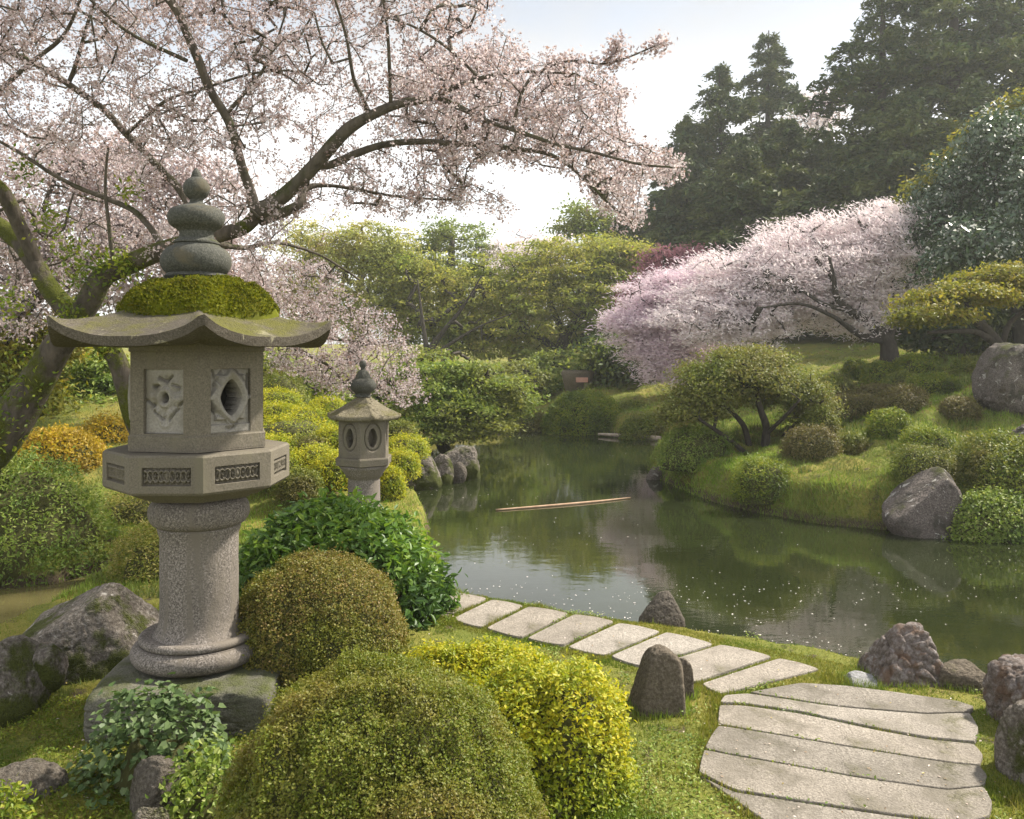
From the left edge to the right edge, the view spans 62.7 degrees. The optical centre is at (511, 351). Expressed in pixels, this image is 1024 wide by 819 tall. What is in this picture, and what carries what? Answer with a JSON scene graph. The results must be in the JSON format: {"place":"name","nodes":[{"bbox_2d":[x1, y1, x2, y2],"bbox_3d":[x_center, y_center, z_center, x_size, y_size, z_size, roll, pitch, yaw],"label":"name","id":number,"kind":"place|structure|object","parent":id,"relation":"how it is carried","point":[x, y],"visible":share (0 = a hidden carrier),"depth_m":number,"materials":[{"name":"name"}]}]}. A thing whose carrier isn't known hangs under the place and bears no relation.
{"place":"outdoors","nodes":[
{"label":"outdoors","id":0,"kind":"place"},
{"bbox_2d":[0,571,102,623],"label":"stream water","id":1,"kind":"structure","parent":0,"point":[14,602],"depth_m":7.73,"materials":[{"name":"green liquid"}]},
{"bbox_2d":[0,326,1023,818],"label":"ground","id":2,"kind":"structure","parent":0,"point":[806,346],"depth_m":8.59,"materials":[{"name":"green plant"}]},
{"bbox_2d":[0,773,42,818],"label":"lime plant","id":3,"kind":"object","parent":2,"relation":"on","point":[7,812],"visible":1,"depth_m":3.45,"materials":[{"name":"green plant"}]},
{"bbox_2d":[0,635,50,728],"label":"boulder","id":4,"kind":"object","parent":2,"relation":"on","point":[24,691],"visible":0.64,"depth_m":4.54,"materials":[{"name":"grey stone"}]},
{"bbox_2d":[0,758,68,808],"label":"flat rock","id":5,"kind":"object","parent":2,"relation":"on","point":[41,774],"visible":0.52,"depth_m":3.77,"materials":[{"name":"grey stone"}]},
{"bbox_2d":[32,643,68,693],"bbox_3d":[-2.630,1.783,4.720,0.243,0.275,0.218,0,0,0],"label":"stone","id":6,"kind":"object","parent":2,"relation":"on","point":[50,663],"visible":0.64,"depth_m":4.66,"materials":[{"name":"stone"}]},
{"bbox_2d":[0,309,110,423],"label":"bright bush tree","id":7,"kind":"object","parent":2,"relation":"on","point":[57,395],"visible":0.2,"depth_m":14.99,"materials":[{"name":"green plant"}]},
{"bbox_2d":[3,420,112,476],"bbox_3d":[-6.513,1.614,11.985,1.745,1.295,1.417,0,0,0],"label":"amber bush","id":8,"kind":"object","parent":2,"relation":"on","point":[86,450],"visible":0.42,"depth_m":11.75,"materials":[{"name":"yellow plant"}]},
{"bbox_2d":[0,441,124,588],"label":"green bush","id":9,"kind":"object","parent":2,"relation":"on","point":[40,510],"visible":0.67,"depth_m":8.46,"materials":[{"name":"green plant"}]},
{"bbox_2d":[22,582,158,685],"bbox_3d":[-2.638,1.831,5.250,0.905,0.731,0.679,0,0,0],"label":"boulder","id":10,"kind":"object","parent":2,"relation":"on","point":[96,631],"visible":0.62,"depth_m":5.08,"materials":[{"name":"grey stone"}]},
{"bbox_2d":[58,347,129,406],"bbox_3d":[-8.303,1.090,16.750,3.376,2.689,2.820,0,0,0],"label":"bush","id":11,"kind":"object","parent":2,"relation":"on","point":[100,385],"visible":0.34,"depth_m":16.59,"materials":[{"name":"green plant"}]},
{"bbox_2d":[77,406,128,445],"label":"amber bush","id":12,"kind":"object","parent":2,"relation":"on","point":[116,430],"visible":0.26,"depth_m":13.30,"materials":[{"name":"yellow plant"}]},
{"bbox_2d":[85,488,152,528],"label":"ground cover plant","id":13,"kind":"object","parent":2,"relation":"on","point":[134,509],"visible":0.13,"depth_m":9.80,"materials":[{"name":"green plant"}]},
{"bbox_2d":[102,518,158,584],"bbox_3d":[-3.217,2.002,7.614,0.971,1.038,0.969,0,0,0],"label":"bush","id":14,"kind":"object","parent":2,"relation":"on","point":[140,562],"visible":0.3,"depth_m":7.38,"materials":[{"name":"green plant"}]},
{"bbox_2d":[61,672,234,809],"bbox_3d":[-1.614,1.817,3.833,0.783,0.656,0.596,0,0,-17],"label":"ivy plant","id":15,"kind":"object","parent":2,"relation":"on","point":[144,743],"visible":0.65,"depth_m":3.78,"materials":[{"name":"green plant"}]},
{"bbox_2d":[129,755,180,816],"bbox_3d":[-1.548,1.897,3.620,0.228,0.305,0.205,0,0,0],"label":"boulder","id":16,"kind":"object","parent":2,"relation":"on","point":[149,773],"visible":0.62,"depth_m":3.58,"materials":[{"name":"grey stone"}]},
{"bbox_2d":[0,108,310,347],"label":"cherry tree","id":17,"kind":"object","parent":2,"relation":"on","point":[64,170],"visible":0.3,"depth_m":14.77,"materials":[{"name":"pink plant"}]},
{"bbox_2d":[46,168,331,742],"bbox_3d":[-1.785,0.512,4.720,1.582,3.096,1.463,0,0,0],"label":"stone lantern","id":18,"kind":"object","parent":2,"relation":"on","point":[197,459],"visible":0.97,"depth_m":4.43,"materials":[{"name":"stone"}]},
{"bbox_2d":[145,732,240,818],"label":"creeper plant","id":19,"kind":"object","parent":2,"relation":"on","point":[196,805],"visible":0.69,"depth_m":3.50,"materials":[{"name":"green plant"}]},
{"bbox_2d":[0,602,459,818],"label":"moss tufts","id":20,"kind":"object","parent":2,"relation":"on","point":[25,721],"visible":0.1,"depth_m":4.14,"materials":[{"name":"green plant"}]},
{"bbox_2d":[113,347,353,405],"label":"green understory tree","id":21,"kind":"object","parent":2,"relation":"on","point":[311,392],"visible":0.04,"depth_m":17.33,"materials":[{"name":"green plant"}]},
{"bbox_2d":[0,400,474,600],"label":"bank grass","id":22,"kind":"structure","parent":2,"relation":"on","point":[152,587],"depth_m":8.90,"materials":[{"name":"green plant"}]},
{"bbox_2d":[263,410,329,440],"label":"shrub","id":23,"kind":"object","parent":2,"relation":"on","point":[293,426],"visible":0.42,"depth_m":12.10,"materials":[{"name":"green plant"}]},
{"bbox_2d":[267,464,327,502],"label":"shrub","id":24,"kind":"object","parent":2,"relation":"on","point":[291,486],"visible":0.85,"depth_m":10.13,"materials":[{"name":"green plant"}]},
{"bbox_2d":[235,541,410,705],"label":"azalea dome","id":25,"kind":"structure","parent":2,"relation":"on","point":[308,612],"depth_m":4.69,"materials":[{"name":"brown plant"}]},
{"bbox_2d":[304,449,347,496],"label":"shrub","id":26,"kind":"object","parent":2,"relation":"on","point":[336,477],"visible":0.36,"depth_m":10.57,"materials":[{"name":"yellow plant"}]},
{"bbox_2d":[0,0,690,471],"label":"cherry tree","id":27,"kind":"object","parent":2,"relation":"on","point":[26,396],"visible":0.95,"depth_m":7.50,"materials":[{"name":"pink plant"}]},
{"bbox_2d":[251,209,452,363],"bbox_3d":[-7.792,-1.971,43.479,10.334,9.945,18.136,0,0,0],"label":"spring tree","id":28,"kind":"object","parent":2,"relation":"on","point":[368,250],"visible":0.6,"depth_m":37.17,"materials":[{"name":"green plant"}]},
{"bbox_2d":[238,483,467,631],"bbox_3d":[-1.329,1.647,6.469,2.047,1.357,1.562,0,0,0],"label":"broadleaf bush","id":29,"kind":"object","parent":2,"relation":"on","point":[385,540],"visible":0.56,"depth_m":6.16,"materials":[{"name":"green plant"}]},
{"bbox_2d":[327,360,400,509],"bbox_3d":[-1.586,1.070,9.000,0.806,1.966,0.740,0,0,0],"label":"stone lantern","id":30,"kind":"object","parent":2,"relation":"on","point":[363,458],"visible":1,"depth_m":8.83,"materials":[{"name":"stone"}]},
{"bbox_2d":[206,639,549,818],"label":"azalea dome","id":31,"kind":"structure","parent":2,"relation":"on","point":[390,737],"depth_m":2.77,"materials":[{"name":"green plant"}]},
{"bbox_2d":[380,462,407,500],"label":"shrub","id":32,"kind":"object","parent":2,"relation":"on","point":[392,478],"visible":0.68,"depth_m":11.27,"materials":[{"name":"yellow plant"}]},
{"bbox_2d":[389,445,423,481],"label":"shrub","id":33,"kind":"object","parent":2,"relation":"on","point":[408,464],"visible":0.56,"depth_m":12.26,"materials":[{"name":"yellow plant"}]},
{"bbox_2d":[362,215,504,365],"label":"dark tree","id":34,"kind":"object","parent":2,"relation":"on","point":[445,237],"visible":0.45,"depth_m":49.46,"materials":[{"name":"green plant"}]},
{"bbox_2d":[355,246,521,376],"bbox_3d":[-3.334,-1.318,36.466,7.528,6.560,6.236,0,0,0],"label":"spring tree","id":35,"kind":"object","parent":2,"relation":"on","point":[455,329],"visible":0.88,"depth_m":35.98,"materials":[{"name":"green plant"}]},
{"bbox_2d":[339,344,595,425],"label":"green understory tree","id":36,"kind":"object","parent":2,"relation":"on","point":[544,377],"visible":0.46,"depth_m":28.40,"materials":[{"name":"green plant"}]},
{"bbox_2d":[382,356,553,446],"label":"layered tree","id":37,"kind":"object","parent":2,"relation":"on","point":[451,407],"visible":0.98,"depth_m":19.47,"materials":[{"name":"green plant"}]},
{"bbox_2d":[398,630,559,690],"bbox_3d":[-0.215,1.741,4.497,1.034,0.426,0.650,0,0,0],"label":"golden bush","id":38,"kind":"object","parent":2,"relation":"on","point":[473,657],"visible":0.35,"depth_m":4.47,"materials":[{"name":"yellow plant"}]},
{"bbox_2d":[455,600,521,627],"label":"stepping slab","id":39,"kind":"structure","parent":2,"relation":"on","point":[482,614],"depth_m":6.40,"materials":[{"name":"stone"}]},
{"bbox_2d":[399,269,597,364],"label":"spring tree","id":40,"kind":"object","parent":2,"relation":"on","point":[534,342],"visible":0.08,"depth_m":45.37,"materials":[{"name":"green plant"}]},
{"bbox_2d":[9,407,1023,818],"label":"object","id":41,"kind":"structure","parent":2,"relation":"on","point":[69,693],"depth_m":4.83,"materials":[{"name":"plant"}]},
{"bbox_2d":[462,226,584,365],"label":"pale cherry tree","id":42,"kind":"object","parent":2,"relation":"on","point":[502,246],"visible":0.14,"depth_m":49.27,"materials":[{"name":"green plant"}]},
{"bbox_2d":[488,607,566,638],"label":"stepping slab","id":43,"kind":"structure","parent":2,"relation":"on","point":[525,621],"depth_m":6.16,"materials":[{"name":"stone"}]},
{"bbox_2d":[462,648,647,818],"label":"golden bush","id":44,"kind":"object","parent":2,"relation":"on","point":[571,725],"visible":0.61,"depth_m":3.72,"materials":[{"name":"yellow plant"}]},
{"bbox_2d":[457,232,669,361],"bbox_3d":[2.055,-1.636,37.279,9.911,7.548,7.385,0,0,0],"label":"spring tree","id":45,"kind":"object","parent":2,"relation":"on","point":[549,288],"visible":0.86,"depth_m":36.26,"materials":[{"name":"green plant"}]},
{"bbox_2d":[528,614,612,646],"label":"stepping slab","id":46,"kind":"structure","parent":2,"relation":"on","point":[570,628],"depth_m":5.98,"materials":[{"name":"stone"}]},
{"bbox_2d":[540,387,623,435],"bbox_3d":[2.058,1.854,23.421,2.675,1.789,2.077,0,0,0],"label":"rounded shrub","id":47,"kind":"object","parent":2,"relation":"on","point":[581,413],"visible":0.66,"depth_m":22.86,"materials":[{"name":"green plant"}]},
{"bbox_2d":[536,192,633,246],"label":"tree","id":48,"kind":"object","parent":2,"relation":"on","point":[578,225],"visible":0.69,"depth_m":47.52,"materials":[{"name":"green plant"}]},
{"bbox_2d":[558,331,635,382],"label":"green understory tree","id":49,"kind":"object","parent":2,"relation":"on","point":[586,358],"visible":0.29,"depth_m":27.54,"materials":[{"name":"green plant"}]},
{"bbox_2d":[569,623,658,656],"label":"stepping slab","id":50,"kind":"structure","parent":2,"relation":"on","point":[623,634],"depth_m":5.80,"materials":[{"name":"stone"}]},
{"bbox_2d":[553,327,681,388],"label":"dark understory tree","id":51,"kind":"object","parent":2,"relation":"on","point":[616,366],"visible":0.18,"depth_m":27.51,"materials":[{"name":"green plant"}]},
{"bbox_2d":[616,410,667,440],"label":"rounded shrub","id":52,"kind":"object","parent":2,"relation":"on","point":[634,427],"visible":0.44,"depth_m":21.54,"materials":[{"name":"green plant"}]},
{"bbox_2d":[628,644,685,716],"bbox_3d":[0.818,1.884,4.720,0.342,0.460,0.256,0,0,0],"label":"standing stone","id":53,"kind":"object","parent":2,"relation":"on","point":[658,685],"visible":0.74,"depth_m":4.63,"materials":[{"name":"grey stone"}]},
{"bbox_2d":[612,633,711,666],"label":"stepping slab","id":54,"kind":"structure","parent":2,"relation":"on","point":[677,644],"depth_m":5.65,"materials":[{"name":"stone"}]},
{"bbox_2d":[638,590,685,626],"bbox_3d":[1.131,1.952,6.350,0.351,0.264,0.281,0,0,0],"label":"boulder","id":55,"kind":"object","parent":2,"relation":"on","point":[662,608],"visible":0.76,"depth_m":6.27,"materials":[{"name":"stone"}]},
{"bbox_2d":[604,240,727,310],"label":"purple tree","id":56,"kind":"object","parent":2,"relation":"on","point":[664,254],"visible":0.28,"depth_m":30.90,"materials":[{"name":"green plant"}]},
{"bbox_2d":[583,250,749,389],"bbox_3d":[4.779,-0.810,25.078,5.438,4.635,3.663,0,0,0],"label":"cherry tree","id":57,"kind":"object","parent":2,"relation":"on","point":[652,348],"visible":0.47,"depth_m":24.45,"materials":[{"name":"pink plant"}]},
{"bbox_2d":[652,423,736,473],"bbox_3d":[3.041,1.571,14.039,1.476,0.841,1.125,0,0,0],"label":"clipped shrub","id":58,"kind":"object","parent":2,"relation":"on","point":[684,450],"visible":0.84,"depth_m":13.76,"materials":[{"name":"green plant"}]},
{"bbox_2d":[627,112,767,339],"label":"conifer","id":59,"kind":"object","parent":2,"relation":"on","point":[662,218],"visible":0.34,"depth_m":42.90,"materials":[{"name":"green plant"}]},
{"bbox_2d":[633,61,799,251],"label":"conifer","id":60,"kind":"object","parent":2,"relation":"on","point":[713,126],"visible":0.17,"depth_m":45.13,"materials":[{"name":"green plant"}]},
{"bbox_2d":[679,645,770,683],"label":"stepping slab","id":61,"kind":"structure","parent":2,"relation":"on","point":[722,659],"depth_m":5.41,"materials":[{"name":"stone"}]},
{"bbox_2d":[657,135,808,339],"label":"conifer","id":62,"kind":"object","parent":2,"relation":"on","point":[734,185],"visible":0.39,"depth_m":40.18,"materials":[{"name":"green plant"}]},
{"bbox_2d":[638,336,853,453],"bbox_3d":[4.048,0.841,14.440,2.965,2.227,3.520,0,0,40],"label":"canopy tree","id":63,"kind":"object","parent":2,"relation":"on","point":[763,378],"visible":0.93,"depth_m":14.01,"materials":[{"name":"green plant"}]},
{"bbox_2d":[703,659,817,694],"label":"stepping slab","id":64,"kind":"structure","parent":2,"relation":"on","point":[761,673],"depth_m":5.15,"materials":[{"name":"stone"}]},
{"bbox_2d":[729,452,795,507],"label":"clipped shrub","id":65,"kind":"object","parent":2,"relation":"on","point":[758,482],"visible":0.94,"depth_m":11.69,"materials":[{"name":"green plant"}]},
{"bbox_2d":[715,30,813,166],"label":"conifer","id":66,"kind":"object","parent":2,"relation":"on","point":[774,100],"visible":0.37,"depth_m":49.45,"materials":[{"name":"green plant"}]},
{"bbox_2d":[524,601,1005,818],"bbox_3d":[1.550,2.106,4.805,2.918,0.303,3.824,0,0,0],"label":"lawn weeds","id":67,"kind":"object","parent":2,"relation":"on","point":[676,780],"visible":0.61,"depth_m":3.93,"materials":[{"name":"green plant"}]},
{"bbox_2d":[719,117,851,338],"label":"conifer","id":68,"kind":"object","parent":2,"relation":"on","point":[788,155],"visible":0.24,"depth_m":42.03,"materials":[{"name":"green plant"}]},
{"bbox_2d":[635,196,940,363],"bbox_3d":[7.684,-1.743,23.086,8.825,5.389,4.292,0,0,0],"label":"cherry tree","id":69,"kind":"object","parent":2,"relation":"on","point":[830,291],"visible":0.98,"depth_m":22.66,"materials":[{"name":"pink plant"}]},
{"bbox_2d":[562,343,1023,528],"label":"slope grass","id":70,"kind":"structure","parent":2,"relation":"on","point":[868,460],"depth_m":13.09,"materials":[{"name":"green plant"}]},
{"bbox_2d":[607,420,980,529],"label":"waterline grass","id":71,"kind":"structure","parent":2,"relation":"on","point":[722,468],"depth_m":11.47,"materials":[{"name":"plant"}]},
{"bbox_2d":[701,776,908,818],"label":"stepping slab","id":72,"kind":"structure","parent":2,"relation":"on","point":[768,808],"depth_m":3.64,"materials":[{"name":"stone"}]},
{"bbox_2d":[778,421,844,463],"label":"clipped shrub","id":73,"kind":"object","parent":2,"relation":"on","point":[809,443],"visible":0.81,"depth_m":12.43,"materials":[{"name":"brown plant"}]},
{"bbox_2d":[794,402,844,436],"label":"clipped shrub","id":74,"kind":"object","parent":2,"relation":"on","point":[822,414],"visible":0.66,"depth_m":13.97,"materials":[{"name":"green plant"}]},
{"bbox_2d":[699,750,991,818],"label":"stepping slab","id":75,"kind":"structure","parent":2,"relation":"on","point":[800,784],"depth_m":3.79,"materials":[{"name":"stone"}]},
{"bbox_2d":[705,726,986,789],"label":"stepping slab","id":76,"kind":"structure","parent":2,"relation":"on","point":[845,760],"depth_m":4.08,"materials":[{"name":"stone"}]},
{"bbox_2d":[720,694,977,743],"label":"stepping slab","id":77,"kind":"structure","parent":2,"relation":"on","point":[944,727],"depth_m":4.54,"materials":[{"name":"stone"}]},
{"bbox_2d":[761,0,939,328],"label":"conifer","id":78,"kind":"object","parent":2,"relation":"on","point":[859,96],"visible":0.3,"depth_m":36.77,"materials":[{"name":"green plant"}]},
{"bbox_2d":[718,705,982,765],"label":"stepping slab","id":79,"kind":"structure","parent":2,"relation":"on","point":[781,723],"depth_m":4.36,"materials":[{"name":"stone"}]},
{"bbox_2d":[830,390,881,421],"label":"clipped shrub","id":80,"kind":"object","parent":2,"relation":"on","point":[863,405],"visible":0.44,"depth_m":15.66,"materials":[{"name":"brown plant"}]},
{"bbox_2d":[751,683,972,713],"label":"stepping slab","id":81,"kind":"structure","parent":2,"relation":"on","point":[869,699],"depth_m":4.81,"materials":[{"name":"stone"}]},
{"bbox_2d":[794,89,953,343],"bbox_3d":[15.997,-5.125,33.021,9.813,10.272,9.054,0,0,0],"label":"conifer","id":82,"kind":"object","parent":2,"relation":"on","point":[913,128],"visible":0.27,"depth_m":32.33,"materials":[{"name":"green plant"}]},
{"bbox_2d":[862,406,912,440],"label":"clipped shrub","id":83,"kind":"object","parent":2,"relation":"on","point":[885,421],"visible":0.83,"depth_m":13.10,"materials":[{"name":"green plant"}]},
{"bbox_2d":[857,622,943,687],"bbox_3d":[2.399,1.896,5.200,0.520,0.453,0.416,0,0,0],"label":"boulder","id":84,"kind":"object","parent":2,"relation":"on","point":[899,653],"visible":0.67,"depth_m":5.09,"materials":[{"name":"stone"}]},
{"bbox_2d":[874,382,931,417],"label":"clipped shrub","id":85,"kind":"object","parent":2,"relation":"on","point":[908,400],"visible":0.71,"depth_m":14.63,"materials":[{"name":"green plant"}]},
{"bbox_2d":[889,351,943,373],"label":"clipped shrub","id":86,"kind":"object","parent":2,"relation":"on","point":[923,363],"visible":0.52,"depth_m":21.66,"materials":[{"name":"green plant"}]},
{"bbox_2d":[819,0,1023,253],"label":"conifer","id":87,"kind":"object","parent":2,"relation":"on","point":[942,56],"visible":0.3,"depth_m":35.05,"materials":[{"name":"green plant"}]},
{"bbox_2d":[882,467,963,538],"bbox_3d":[5.081,1.952,10.450,0.945,1.017,0.662,0,0,0],"label":"boulder","id":88,"kind":"object","parent":2,"relation":"on","point":[921,504],"visible":0.78,"depth_m":10.22,"materials":[{"name":"grey stone"}]},
{"bbox_2d":[886,440,962,486],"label":"clipped shrub","id":89,"kind":"object","parent":2,"relation":"on","point":[912,462],"visible":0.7,"depth_m":10.83,"materials":[{"name":"green plant"}]},
{"bbox_2d":[894,424,957,454],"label":"clipped shrub","id":90,"kind":"object","parent":2,"relation":"on","point":[935,435],"visible":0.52,"depth_m":11.97,"materials":[{"name":"green plant"}]},
{"bbox_2d":[846,284,1023,354],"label":"dark understory tree","id":91,"kind":"object","parent":2,"relation":"on","point":[921,340],"visible":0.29,"depth_m":24.62,"materials":[{"name":"green plant"}]},
{"bbox_2d":[904,370,965,396],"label":"clipped shrub","id":92,"kind":"object","parent":2,"relation":"on","point":[942,382],"visible":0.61,"depth_m":17.98,"materials":[{"name":"green plant"}]},
{"bbox_2d":[875,76,1001,309],"bbox_3d":[17.439,-5.288,31.646,8.644,10.450,8.055,0,0,0],"label":"conifer","id":93,"kind":"object","parent":2,"relation":"on","point":[967,102],"visible":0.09,"depth_m":31.68,"materials":[{"name":"green plant"}]},
{"bbox_2d":[873,256,1023,345],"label":"umbrella tree","id":94,"kind":"object","parent":2,"relation":"on","point":[1001,284],"visible":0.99,"depth_m":16.01,"materials":[{"name":"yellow plant"}]},
{"bbox_2d":[889,69,1023,213],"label":"bright tree","id":95,"kind":"object","parent":2,"relation":"on","point":[1009,100],"visible":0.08,"depth_m":25.02,"materials":[{"name":"green plant"}]},
{"bbox_2d":[892,90,1023,343],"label":"camellia tree","id":96,"kind":"object","parent":2,"relation":"on","point":[974,207],"visible":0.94,"depth_m":21.73,"materials":[{"name":"green plant"}]},
{"bbox_2d":[935,393,985,422],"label":"clipped shrub","id":97,"kind":"object","parent":2,"relation":"on","point":[959,407],"visible":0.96,"depth_m":14.09,"materials":[{"name":"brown plant"}]},
{"bbox_2d":[938,659,984,693],"bbox_3d":[2.737,2.033,5.053,0.337,0.324,0.254,0,0,26],"label":"boulder","id":98,"kind":"object","parent":2,"relation":"on","point":[959,672],"visible":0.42,"depth_m":5.01,"materials":[{"name":"stone"}]},
{"bbox_2d":[928,0,1023,127],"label":"conifer","id":99,"kind":"object","parent":2,"relation":"on","point":[1018,5],"visible":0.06,"depth_m":35.86,"materials":[{"name":"green plant"}]},
{"bbox_2d":[941,484,1023,544],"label":"trailing shrub","id":100,"kind":"object","parent":2,"relation":"on","point":[994,517],"visible":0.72,"depth_m":10.02,"materials":[{"name":"green plant"}]},
{"bbox_2d":[949,426,1023,501],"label":"clipped shrub","id":101,"kind":"object","parent":2,"relation":"on","point":[998,460],"visible":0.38,"depth_m":10.68,"materials":[{"name":"green plant"}]},
{"bbox_2d":[971,342,1023,416],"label":"boulder","id":102,"kind":"object","parent":2,"relation":"on","point":[997,377],"visible":0.9,"depth_m":14.18,"materials":[{"name":"grey stone"}]},
{"bbox_2d":[982,653,1023,721],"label":"boulder","id":103,"kind":"object","parent":2,"relation":"on","point":[1003,684],"visible":0.71,"depth_m":4.56,"materials":[{"name":"stone"}]},
{"bbox_2d":[994,700,1023,786],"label":"boulder","id":104,"kind":"object","parent":2,"relation":"on","point":[1009,748],"visible":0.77,"depth_m":3.97,"materials":[{"name":"grey stone"}]},
{"bbox_2d":[0,0,1023,343],"label":"sky","id":105,"kind":"structure","parent":0,"point":[709,33],"materials":[{"name":"white"}]},
{"bbox_2d":[414,432,1023,673],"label":"pond water","id":106,"kind":"structure","parent":0,"point":[653,538],"depth_m":9.10,"materials":[{"name":"green liquid"}]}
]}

